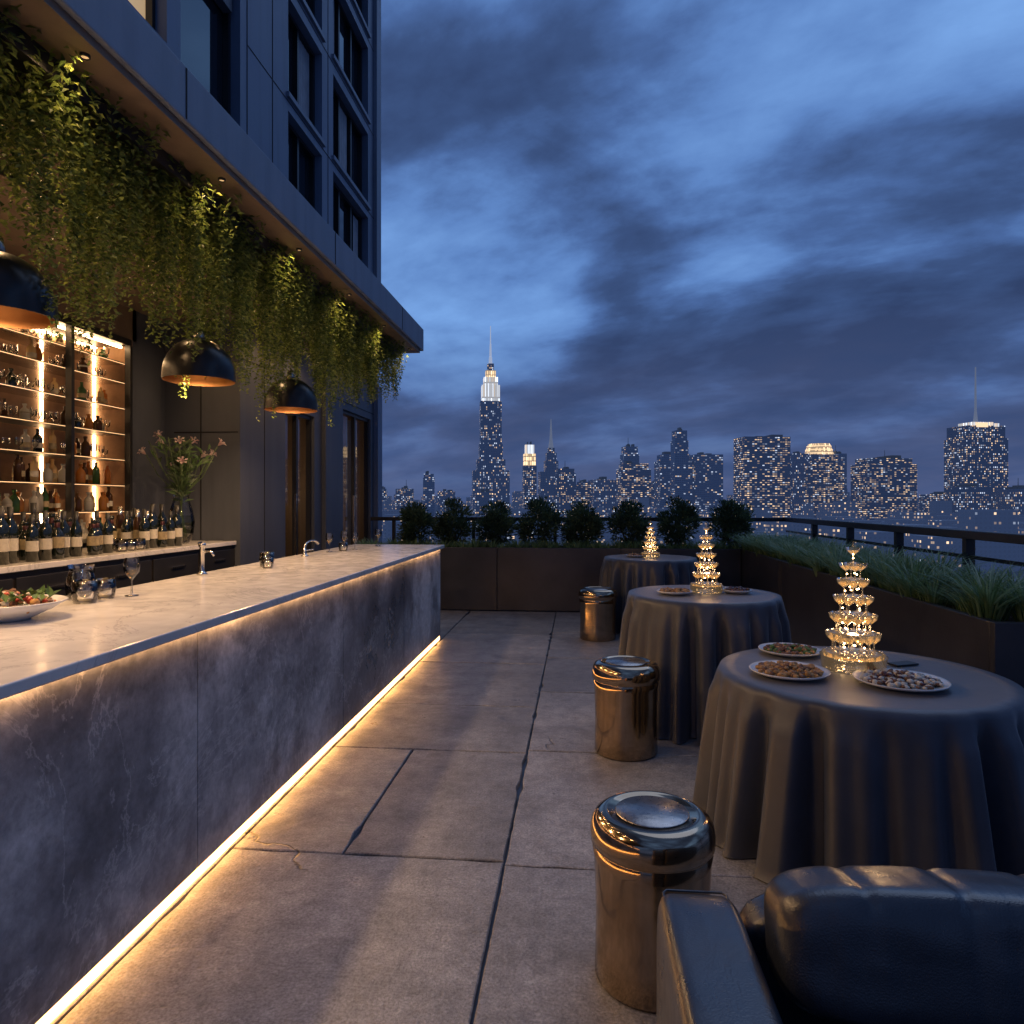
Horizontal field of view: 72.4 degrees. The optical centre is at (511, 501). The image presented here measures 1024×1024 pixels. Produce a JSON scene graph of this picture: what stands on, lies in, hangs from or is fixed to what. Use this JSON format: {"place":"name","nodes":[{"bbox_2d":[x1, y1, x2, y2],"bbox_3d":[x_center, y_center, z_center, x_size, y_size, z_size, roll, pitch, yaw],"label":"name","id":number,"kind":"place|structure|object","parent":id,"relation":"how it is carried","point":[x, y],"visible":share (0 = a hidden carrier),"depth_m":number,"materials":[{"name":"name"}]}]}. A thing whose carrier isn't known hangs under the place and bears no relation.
{"place":"outdoors","nodes":[
{"label":"outdoors","id":0,"kind":"place"},
{"bbox_2d":[0,174,381,565],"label":"ground floor","id":1,"kind":"structure","parent":0,"point":[281,485],"depth_m":7.13,"materials":[{"name":"grey glass"}]},
{"bbox_2d":[0,541,235,596],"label":"back bar cabinet","id":2,"kind":"object","parent":1,"relation":"on","point":[162,563],"visible":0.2,"depth_m":5.31,"materials":[{"name":"brown wood"}]},
{"bbox_2d":[0,506,9,564],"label":"wine bottle","id":3,"kind":"object","parent":2,"relation":"on","point":[4,543],"visible":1,"depth_m":4.34,"materials":[{"name":"black glass"}]},
{"bbox_2d":[6,506,18,562],"bbox_3d":[-3.194,0.208,4.454,0.087,0.360,0.087,0,0,19],"label":"wine bottle","id":4,"kind":"object","parent":2,"relation":"on","point":[14,538],"visible":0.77,"depth_m":4.44,"materials":[{"name":"black glass"}]},
{"bbox_2d":[18,521,28,559],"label":"wine bottle","id":5,"kind":"object","parent":2,"relation":"on","point":[21,550],"visible":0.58,"depth_m":4.66,"materials":[{"name":"black glass"}]},
{"bbox_2d":[18,512,28,537],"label":"wine bottle","id":6,"kind":"object","parent":2,"relation":"on","point":[23,518],"visible":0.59,"depth_m":4.92,"materials":[{"name":"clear glass"}]},
{"bbox_2d":[25,514,38,561],"bbox_3d":[-3.138,0.234,4.577,0.075,0.308,0.075,0,0,38],"label":"wine bottle","id":7,"kind":"object","parent":2,"relation":"on","point":[32,544],"visible":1,"depth_m":4.55,"materials":[{"name":"black glass"}]},
{"bbox_2d":[27,503,40,525],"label":"wine bottle","id":8,"kind":"object","parent":2,"relation":"on","point":[33,508],"visible":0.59,"depth_m":5.03,"materials":[{"name":"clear glass"}]},
{"bbox_2d":[38,511,51,559],"bbox_3d":[-3.124,0.223,4.683,0.080,0.331,0.080,0,0,44],"label":"wine bottle","id":9,"kind":"object","parent":2,"relation":"on","point":[45,540],"visible":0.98,"depth_m":4.66,"materials":[{"name":"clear glass"}]},
{"bbox_2d":[48,513,55,529],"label":"wine bottle","id":10,"kind":"object","parent":2,"relation":"on","point":[51,516],"visible":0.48,"depth_m":4.93,"materials":[{"name":"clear glass"}]},
{"bbox_2d":[52,518,64,558],"bbox_3d":[-3.117,0.248,4.796,0.088,0.280,0.088,0,0,43],"label":"wine bottle","id":11,"kind":"object","parent":2,"relation":"on","point":[58,544],"visible":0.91,"depth_m":4.77,"materials":[{"name":"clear glass"}]},
{"bbox_2d":[60,511,69,557],"bbox_3d":[-3.150,0.225,4.916,0.079,0.327,0.079,0,0,-12],"label":"wine bottle","id":12,"kind":"object","parent":2,"relation":"on","point":[64,527],"visible":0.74,"depth_m":4.90,"materials":[{"name":"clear glass"}]},
{"bbox_2d":[0,314,132,542],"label":"liquor shelf","id":13,"kind":"object","parent":2,"relation":"on","point":[66,427],"visible":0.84,"depth_m":5.97,"materials":[{"name":"brown wood"}]},
{"bbox_2d":[70,512,81,555],"bbox_3d":[-3.127,0.230,5.020,0.077,0.317,0.077,0,0,23],"label":"wine bottle","id":14,"kind":"object","parent":2,"relation":"on","point":[75,538],"visible":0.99,"depth_m":4.99,"materials":[{"name":"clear glass"}]},
{"bbox_2d":[87,520,99,554],"bbox_3d":[-3.077,0.259,5.143,0.081,0.258,0.081,0,0,19],"label":"wine bottle","id":15,"kind":"object","parent":2,"relation":"on","point":[93,541],"visible":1,"depth_m":5.12,"materials":[{"name":"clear glass"}]},
{"bbox_2d":[94,519,102,553],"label":"wine bottle","id":16,"kind":"object","parent":2,"relation":"on","point":[100,534],"visible":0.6,"depth_m":5.23,"materials":[{"name":"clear glass"}]},
{"bbox_2d":[102,512,112,552],"bbox_3d":[-3.102,0.233,5.367,0.075,0.309,0.075,0,0,42],"label":"wine bottle","id":17,"kind":"object","parent":2,"relation":"on","point":[107,530],"visible":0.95,"depth_m":5.34,"materials":[{"name":"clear glass"}]},
{"bbox_2d":[115,506,123,547],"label":"bottle","id":18,"kind":"object","parent":2,"relation":"on","point":[119,520],"visible":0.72,"depth_m":5.92,"materials":[{"name":"brown"}]},
{"bbox_2d":[115,540,127,551],"bbox_3d":[-3.052,0.344,5.472,0.092,0.089,0.092,0,0,5],"label":"tumbler glass","id":19,"kind":"object","parent":2,"relation":"on","point":[117,549],"visible":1,"depth_m":5.46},
{"bbox_2d":[121,511,131,545],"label":"wine bottle","id":20,"kind":"object","parent":2,"relation":"on","point":[126,532],"visible":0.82,"depth_m":5.79,"materials":[{"name":"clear glass"}]},
{"bbox_2d":[133,509,140,546],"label":"whisky bottle","id":21,"kind":"object","parent":2,"relation":"on","point":[137,520],"visible":0.74,"depth_m":5.91,"materials":[{"name":"brown"}]},
{"bbox_2d":[133,538,145,549],"bbox_3d":[-3.031,0.343,5.695,0.095,0.091,0.095,0,0,5],"label":"tumbler glass","id":22,"kind":"object","parent":2,"relation":"on","point":[143,540],"visible":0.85,"depth_m":5.68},
{"bbox_2d":[139,509,149,548],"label":"wine bottle","id":23,"kind":"object","parent":2,"relation":"on","point":[144,528],"visible":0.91,"depth_m":5.80,"materials":[{"name":"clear glass"}]},
{"bbox_2d":[148,505,157,547],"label":"wine bottle","id":24,"kind":"object","parent":2,"relation":"on","point":[152,520],"visible":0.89,"depth_m":5.92,"materials":[{"name":"black glass"}]},
{"bbox_2d":[158,518,166,546],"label":"wine bottle","id":25,"kind":"object","parent":2,"relation":"on","point":[162,535],"visible":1,"depth_m":5.99,"materials":[{"name":"black glass"}]},
{"bbox_2d":[158,504,166,527],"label":"wine bottle","id":26,"kind":"object","parent":2,"relation":"on","point":[161,514],"visible":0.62,"depth_m":6.25,"materials":[{"name":"black glass"}]},
{"bbox_2d":[166,511,174,545],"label":"wine bottle","id":27,"kind":"object","parent":2,"relation":"on","point":[170,525],"visible":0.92,"depth_m":6.13,"materials":[{"name":"black glass"}]},
{"bbox_2d":[172,505,181,545],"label":"wine bottle","id":28,"kind":"object","parent":2,"relation":"on","point":[177,519],"visible":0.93,"depth_m":6.21,"materials":[{"name":"black glass"}]},
{"bbox_2d":[137,430,226,543],"bbox_3d":[-3.140,-0.154,6.621,0.661,1.084,0.696,0,0,-42],"label":"flower vase","id":29,"kind":"object","parent":2,"relation":"on","point":[178,475],"visible":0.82,"depth_m":6.55,"materials":[{"name":"green glass"}]},
{"bbox_2d":[126,0,380,380],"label":"floors","id":30,"kind":"structure","parent":1,"relation":"on","point":[293,88],"depth_m":9.02,"materials":[{"name":"concrete"}]},
{"bbox_2d":[0,0,423,352],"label":"roof canopy","id":31,"kind":"object","parent":30,"relation":"attached to","point":[137,65],"visible":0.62,"depth_m":3.78,"materials":[{"name":"concrete"}]},
{"bbox_2d":[0,238,58,328],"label":"pendant lamp","id":32,"kind":"object","parent":31,"relation":"hanging from","point":[23,289],"visible":0.89,"depth_m":2.96,"materials":[{"name":"black metal"}]},
{"bbox_2d":[79,52,90,60],"bbox_3d":[-1.823,-1.902,2.987,0.044,0.014,0.043,0,0,5],"label":"grazing downlight","id":33,"kind":"object","parent":31,"relation":"attached to","point":[85,56],"visible":1,"depth_m":2.98,"materials":[{"name":"black metal"}]},
{"bbox_2d":[161,227,235,386],"bbox_3d":[-2.068,-1.375,4.628,0.454,1.150,0.454,0,0,5],"label":"pendant lamp","id":34,"kind":"object","parent":31,"relation":"hanging from","point":[212,362],"visible":0.85,"depth_m":4.49,"materials":[{"name":"black metal"}]},
{"bbox_2d":[0,4,407,426],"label":"hanging vines","id":35,"kind":"object","parent":31,"relation":"hanging from","point":[58,106],"visible":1,"depth_m":3.89,"materials":[{"name":"green plant"}]},
{"bbox_2d":[263,307,317,413],"bbox_3d":[-1.927,-1.375,6.101,0.454,1.150,0.454,0,0,5],"label":"pendant lamp","id":36,"kind":"object","parent":31,"relation":"hanging from","point":[299,397],"visible":0.87,"depth_m":5.96,"materials":[{"name":"black metal"}]},
{"bbox_2d":[50,610,767,1023],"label":"terrace floor","id":37,"kind":"structure","parent":0,"point":[294,902],"depth_m":3.02,"materials":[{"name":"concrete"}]},
{"bbox_2d":[0,544,444,1023],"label":"bar counter","id":38,"kind":"object","parent":37,"relation":"on","point":[165,744],"visible":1,"depth_m":2.78,"materials":[{"name":"concrete"}]},
{"bbox_2d":[0,585,67,622],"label":"salad bowl","id":39,"kind":"object","parent":38,"relation":"on","point":[29,603],"visible":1,"depth_m":2.91,"materials":[{"name":"white ceramic"}]},
{"bbox_2d":[64,564,95,599],"bbox_3d":[-2.209,0.409,3.572,0.145,0.176,0.174,0,0,2],"label":"water pitcher","id":40,"kind":"object","parent":38,"relation":"on","point":[68,581],"visible":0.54,"depth_m":3.60,"materials":[{"name":"clear glass"}]},
{"bbox_2d":[71,579,98,603],"bbox_3d":[-2.110,0.442,3.457,0.120,0.110,0.120,0,0,5],"label":"tumbler glass","id":41,"kind":"object","parent":38,"relation":"on","point":[76,585],"visible":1,"depth_m":3.43,"materials":[{"name":"glass"}]},
{"bbox_2d":[98,578,115,598],"bbox_3d":[-2.105,0.447,3.617,0.104,0.100,0.104,0,0,5],"label":"tumbler glass","id":42,"kind":"object","parent":38,"relation":"on","point":[111,582],"visible":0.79,"depth_m":3.60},
{"bbox_2d":[123,558,139,596],"bbox_3d":[-2.016,0.397,3.709,0.082,0.200,0.082,0,0,5],"label":"wine glass","id":43,"kind":"object","parent":38,"relation":"on","point":[126,572],"visible":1,"depth_m":3.72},
{"bbox_2d":[196,541,214,574],"bbox_3d":[-2.090,0.383,4.777,0.117,0.228,0.081,0,0,-22],"label":"beer tap","id":44,"kind":"object","parent":38,"relation":"on","point":[202,550],"visible":1,"depth_m":4.76,"materials":[{"name":"metal"}]},
{"bbox_2d":[259,552,274,566],"bbox_3d":[-1.893,0.442,5.405,0.114,0.110,0.114,0,0,5],"label":"tumbler glass","id":45,"kind":"object","parent":38,"relation":"on","point":[262,554],"visible":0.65,"depth_m":5.37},
{"bbox_2d":[262,557,272,568],"bbox_3d":[-1.837,0.457,5.259,0.083,0.080,0.083,0,0,5],"label":"tumbler glass","id":46,"kind":"object","parent":38,"relation":"on","point":[264,566],"visible":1,"depth_m":5.24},
{"bbox_2d":[301,540,318,556],"bbox_3d":[-1.858,0.426,6.553,0.119,0.143,0.380,0,0,5],"label":"sink faucet","id":47,"kind":"object","parent":38,"relation":"on","point":[305,550],"visible":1,"depth_m":6.40,"materials":[{"name":"metal"}]},
{"bbox_2d":[440,545,740,610],"bbox_3d":[0.461,1.129,10.529,5.670,0.918,0.650,0,0,5],"label":"planter box","id":48,"kind":"object","parent":37,"relation":"on","point":[520,579],"visible":0.4,"depth_m":10.22,"materials":[{"name":"dark brown metal"}]},
{"bbox_2d":[395,501,435,544],"bbox_3d":[-1.475,0.382,10.807,0.648,0.809,0.756,0,0,2],"label":"boxwood shrub","id":49,"kind":"object","parent":48,"relation":"in","point":[414,517],"visible":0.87,"depth_m":10.66,"materials":[{"name":"green plant"}]},
{"bbox_2d":[429,497,474,546],"bbox_3d":[-0.890,0.348,10.748,0.694,0.864,0.784,0,0,-37],"label":"boxwood shrub","id":50,"kind":"object","parent":48,"relation":"in","point":[448,525],"visible":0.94,"depth_m":10.65,"materials":[{"name":"green plant"}]},
{"bbox_2d":[471,500,518,546],"bbox_3d":[-0.267,0.392,10.693,0.750,0.880,0.713,0,0,-25],"label":"boxwood shrub","id":51,"kind":"object","parent":48,"relation":"in","point":[492,525],"visible":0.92,"depth_m":10.56,"materials":[{"name":"green plant"}]},
{"bbox_2d":[515,495,564,545],"bbox_3d":[0.449,0.361,10.634,0.779,0.933,0.765,0,0,-30],"label":"boxwood shrub","id":52,"kind":"object","parent":48,"relation":"in","point":[543,510],"visible":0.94,"depth_m":10.53,"materials":[{"name":"green plant"}]},
{"bbox_2d":[355,537,741,548],"bbox_3d":[0.467,0.625,10.370,5.878,0.211,0.651,0,0,5],"label":"grass border","id":53,"kind":"object","parent":48,"relation":"on","point":[599,544],"depth_m":10.29,"materials":[{"name":"plant"}]},
{"bbox_2d":[559,498,605,545],"bbox_3d":[1.061,0.373,10.554,0.751,0.867,0.735,0,0,-44],"label":"boxwood shrub","id":54,"kind":"object","parent":48,"relation":"in","point":[579,517],"visible":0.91,"depth_m":10.44,"materials":[{"name":"green plant"}]},
{"bbox_2d":[604,499,653,544],"bbox_3d":[1.757,0.373,10.508,0.731,0.864,0.754,0,0,-16],"label":"boxwood shrub","id":55,"kind":"object","parent":48,"relation":"in","point":[627,515],"visible":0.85,"depth_m":10.38,"materials":[{"name":"green plant"}]},
{"bbox_2d":[653,495,703,545],"bbox_3d":[2.472,0.330,10.414,0.771,0.880,0.749,0,0,32],"label":"boxwood shrub","id":56,"kind":"object","parent":48,"relation":"in","point":[667,526],"visible":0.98,"depth_m":10.29,"materials":[{"name":"green plant"}]},
{"bbox_2d":[705,499,755,546],"bbox_3d":[3.247,0.360,10.362,0.716,0.846,0.740,0,0,35],"label":"boxwood shrub","id":57,"kind":"object","parent":48,"relation":"in","point":[738,517],"visible":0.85,"depth_m":10.23,"materials":[{"name":"green plant"}]},
{"bbox_2d":[578,587,617,641],"bbox_3d":[1.006,1.305,8.201,0.458,0.589,0.458,0,0,-19],"label":"bronze stool","id":58,"kind":"object","parent":37,"relation":"on","point":[597,614],"visible":1,"depth_m":8.02,"materials":[{"name":"metal"}]},
{"bbox_2d":[592,655,659,761],"bbox_3d":[0.732,1.311,4.501,0.433,0.578,0.433,0,0,38],"label":"bronze stool","id":59,"kind":"object","parent":37,"relation":"on","point":[626,693],"visible":1,"depth_m":4.33,"materials":[{"name":"metal"}]},
{"bbox_2d":[599,554,701,632],"bbox_3d":[1.748,1.150,8.853,1.401,0.900,1.414,0,0,5],"label":"cocktail table","id":60,"kind":"object","parent":37,"relation":"on","point":[623,575],"visible":0.46,"depth_m":8.37,"materials":[{"name":"black fabric"}]},
{"bbox_2d":[641,522,659,557],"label":"champagne glass tower","id":61,"kind":"structure","parent":60,"relation":"on","point":[656,553],"depth_m":8.84,"materials":[{"name":"brown"}]},
{"bbox_2d":[590,791,715,1013],"bbox_3d":[0.474,1.322,2.371,0.416,0.556,0.416,0,0,5],"label":"bronze stool","id":62,"kind":"object","parent":37,"relation":"on","point":[649,847],"visible":0.9,"depth_m":2.22,"materials":[{"name":"metal"}]},
{"bbox_2d":[371,517,1023,573],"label":"terrace railing","id":63,"kind":"object","parent":37,"relation":"on","point":[968,537],"visible":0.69,"depth_m":6.90,"materials":[{"name":"black metal"}]},
{"bbox_2d":[618,585,791,745],"bbox_3d":[1.421,1.140,5.196,1.368,0.920,1.360,0,0,5],"label":"cocktail table","id":64,"kind":"object","parent":37,"relation":"on","point":[687,643],"visible":0.59,"depth_m":4.72,"materials":[{"name":"black fabric"}]},
{"bbox_2d":[657,587,692,595],"bbox_3d":[1.196,0.650,5.149,0.260,0.051,0.260,0,0,4],"label":"food platter","id":65,"kind":"object","parent":64,"relation":"on","point":[675,591],"visible":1,"depth_m":5.08,"materials":[{"name":"white ceramic"}]},
{"bbox_2d":[723,586,751,593],"bbox_3d":[1.675,0.652,5.214,0.220,0.049,0.220,0,0,37],"label":"food platter","id":66,"kind":"object","parent":64,"relation":"on","point":[736,590],"visible":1,"depth_m":5.16,"materials":[{"name":"white ceramic"}]},
{"bbox_2d":[657,865,1023,1023],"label":"leather sofa","id":67,"kind":"object","parent":37,"relation":"on","point":[864,944],"visible":1,"depth_m":1.39,"materials":[{"name":"leather"}]},
{"bbox_2d":[691,646,1023,882],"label":"cocktail table","id":68,"kind":"object","parent":37,"relation":"on","point":[835,770],"visible":0.83,"depth_m":2.86,"materials":[{"name":"black fabric"}]},
{"bbox_2d":[758,642,820,657],"bbox_3d":[1.536,0.811,3.871,0.330,0.050,0.330,0,0,-13],"label":"food platter","id":69,"kind":"object","parent":68,"relation":"on","point":[793,650],"visible":1,"depth_m":3.81,"materials":[{"name":"white ceramic"}]},
{"bbox_2d":[749,660,830,680],"bbox_3d":[1.345,0.810,3.397,0.370,0.052,0.370,0,0,-22],"label":"food platter","id":70,"kind":"object","parent":68,"relation":"on","point":[789,670],"visible":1,"depth_m":3.35,"materials":[{"name":"white ceramic"}]},
{"bbox_2d":[819,542,887,674],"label":"champagne glass tower","id":71,"kind":"structure","parent":68,"relation":"on","point":[829,656],"depth_m":3.49,"materials":[{"name":"brown"}]},
{"bbox_2d":[852,668,951,691],"bbox_3d":[1.785,0.810,3.215,0.400,0.051,0.400,0,0,-34],"label":"food platter","id":72,"kind":"object","parent":68,"relation":"on","point":[900,680],"visible":1,"depth_m":3.16,"materials":[{"name":"white ceramic"}]},
{"bbox_2d":[741,547,1023,687],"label":"side planter box","id":73,"kind":"object","parent":37,"relation":"on","point":[910,625],"visible":0.25,"depth_m":5.14,"materials":[{"name":"dark brown metal"}]},
{"bbox_2d":[725,529,1023,621],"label":"ornamental grass","id":74,"kind":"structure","parent":73,"relation":"in","point":[992,595],"depth_m":5.16,"materials":[{"name":"plant"}]},
{"bbox_2d":[576,479,590,506],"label":"office tower","id":75,"kind":"structure","parent":0,"point":[583,488],"depth_m":1385.59,"materials":[{"name":"blue"}]},
{"bbox_2d":[378,0,1023,502],"label":"sky","id":76,"kind":"structure","parent":0,"point":[720,222],"materials":[{"name":"blue"}]},
{"bbox_2d":[689,523,722,593],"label":"champagne glass tower","id":77,"kind":"structure","parent":0,"point":[715,588],"depth_m":5.23,"materials":[{"name":"brown"}]},
{"bbox_2d":[690,452,722,511],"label":"glass tower","id":78,"kind":"structure","parent":0,"point":[708,480],"depth_m":1379.95,"materials":[{"name":"blue"}]},
{"bbox_2d":[511,503,1023,581],"bbox_3d":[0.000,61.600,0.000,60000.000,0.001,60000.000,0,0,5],"label":"city ground","id":79,"kind":"structure","parent":0,"point":[986,572],"depth_m":594.53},
{"bbox_2d":[396,483,413,509],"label":"office tower","id":80,"kind":"structure","parent":79,"relation":"on","point":[404,495],"depth_m":1585.07,"materials":[{"name":"blue"}]},
{"bbox_2d":[423,471,434,515],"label":"residential tower","id":81,"kind":"structure","parent":79,"relation":"on","point":[428,490],"depth_m":1587.45,"materials":[{"name":"blue glass"}]},
{"bbox_2d":[438,489,454,510],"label":"office tower","id":82,"kind":"structure","parent":79,"relation":"on","point":[444,494],"depth_m":1579.44,"materials":[{"name":"blue"}]},
{"bbox_2d":[352,609,579,1023],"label":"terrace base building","id":83,"kind":"structure","parent":79,"relation":"on","point":[520,789],"depth_m":3.63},
{"bbox_2d":[474,483,493,516],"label":"office tower","id":84,"kind":"structure","parent":79,"relation":"on","point":[482,497],"depth_m":985.05,"materials":[{"name":"blue"}]},
{"bbox_2d":[472,326,509,515],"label":"art deco skyscraper","id":85,"kind":"structure","parent":79,"relation":"on","point":[491,473],"depth_m":1381.39,"materials":[{"name":"blue"}]},
{"bbox_2d":[522,441,536,508],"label":"floodlit tower","id":86,"kind":"structure","parent":79,"relation":"on","point":[529,479],"depth_m":1389.72,"materials":[{"name":"blue"}]},
{"bbox_2d":[538,421,557,511],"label":"spired skyscraper","id":87,"kind":"structure","parent":79,"relation":"on","point":[547,482],"depth_m":1382.71,"materials":[{"name":"glass"}]},
{"bbox_2d":[556,467,575,514],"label":"office tower","id":88,"kind":"structure","parent":79,"relation":"on","point":[565,487],"depth_m":1382.18,"materials":[{"name":"blue"}]},
{"bbox_2d":[588,477,617,516],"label":"residential tower","id":89,"kind":"structure","parent":79,"relation":"on","point":[604,492],"depth_m":1380.75,"materials":[{"name":"blue"}]},
{"bbox_2d":[620,444,638,463],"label":"residential tower","id":90,"kind":"structure","parent":79,"relation":"on","point":[628,451],"depth_m":1486.58,"materials":[{"name":"blue glass"}]},
{"bbox_2d":[616,458,650,509],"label":"office tower","id":91,"kind":"structure","parent":79,"relation":"on","point":[634,481],"depth_m":1380.96,"materials":[{"name":"blue"}]},
{"bbox_2d":[654,452,691,507],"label":"glass tower","id":92,"kind":"structure","parent":79,"relation":"on","point":[661,480],"depth_m":1378.36,"materials":[{"name":"blue"}]},
{"bbox_2d":[670,427,687,504],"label":"residential tower","id":93,"kind":"structure","parent":79,"relation":"on","point":[679,464],"depth_m":1288.61,"materials":[{"name":"blue glass"}]},
{"bbox_2d":[692,462,694,504],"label":"office tower","id":94,"kind":"structure","parent":79,"relation":"on","point":[693,484],"depth_m":1380.00,"materials":[{"name":"blue"}]},
{"bbox_2d":[382,491,1023,571],"bbox_3d":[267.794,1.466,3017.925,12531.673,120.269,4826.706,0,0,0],"label":"distant city blocks","id":95,"kind":"structure","parent":79,"relation":"on","point":[940,514],"depth_m":675.38,"materials":[{"name":"concrete"}]},
{"bbox_2d":[734,435,789,517],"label":"office tower","id":96,"kind":"structure","parent":79,"relation":"on","point":[761,471],"depth_m":1177.77,"materials":[{"name":"blue"}]},
{"bbox_2d":[790,451,809,514],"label":"residential tower","id":97,"kind":"structure","parent":79,"relation":"on","point":[799,461],"depth_m":1379.82,"materials":[{"name":"blue"}]},
{"bbox_2d":[805,443,843,517],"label":"crowned tower","id":98,"kind":"structure","parent":79,"relation":"on","point":[824,477],"depth_m":1375.91,"materials":[{"name":"blue"}]},
{"bbox_2d":[833,445,846,500],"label":"office tower","id":99,"kind":"structure","parent":79,"relation":"on","point":[842,459],"depth_m":1385.78,"materials":[{"name":"blue glass"}]},
{"bbox_2d":[851,450,916,519],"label":"office tower","id":100,"kind":"structure","parent":79,"relation":"on","point":[881,486],"depth_m":1276.65,"materials":[{"name":"blue"}]},
{"bbox_2d":[919,492,943,512],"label":"office tower","id":101,"kind":"structure","parent":79,"relation":"on","point":[924,500],"depth_m":1494.72,"materials":[{"name":"blue"}]},
{"bbox_2d":[945,484,990,512],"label":"office tower","id":102,"kind":"structure","parent":79,"relation":"on","point":[968,497],"depth_m":1185.96,"materials":[{"name":"blue"}]},
{"bbox_2d":[944,367,1007,509],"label":"antenna tower","id":103,"kind":"structure","parent":79,"relation":"on","point":[975,451],"depth_m":1224.85,"materials":[{"name":"glass"}]},
{"bbox_2d":[995,482,1023,514],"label":"residential tower","id":104,"kind":"structure","parent":79,"relation":"on","point":[1009,498],"depth_m":1189.39,"materials":[{"name":"blue"}]},
{"bbox_2d":[887,661,918,666],"bbox_3d":[2.013,0.833,3.604,0.140,0.009,0.070,0,0,-17],"label":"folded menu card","id":105,"kind":"object","parent":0,"point":[902,663],"visible":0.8,"depth_m":3.59,"materials":[{"name":"black paper"}]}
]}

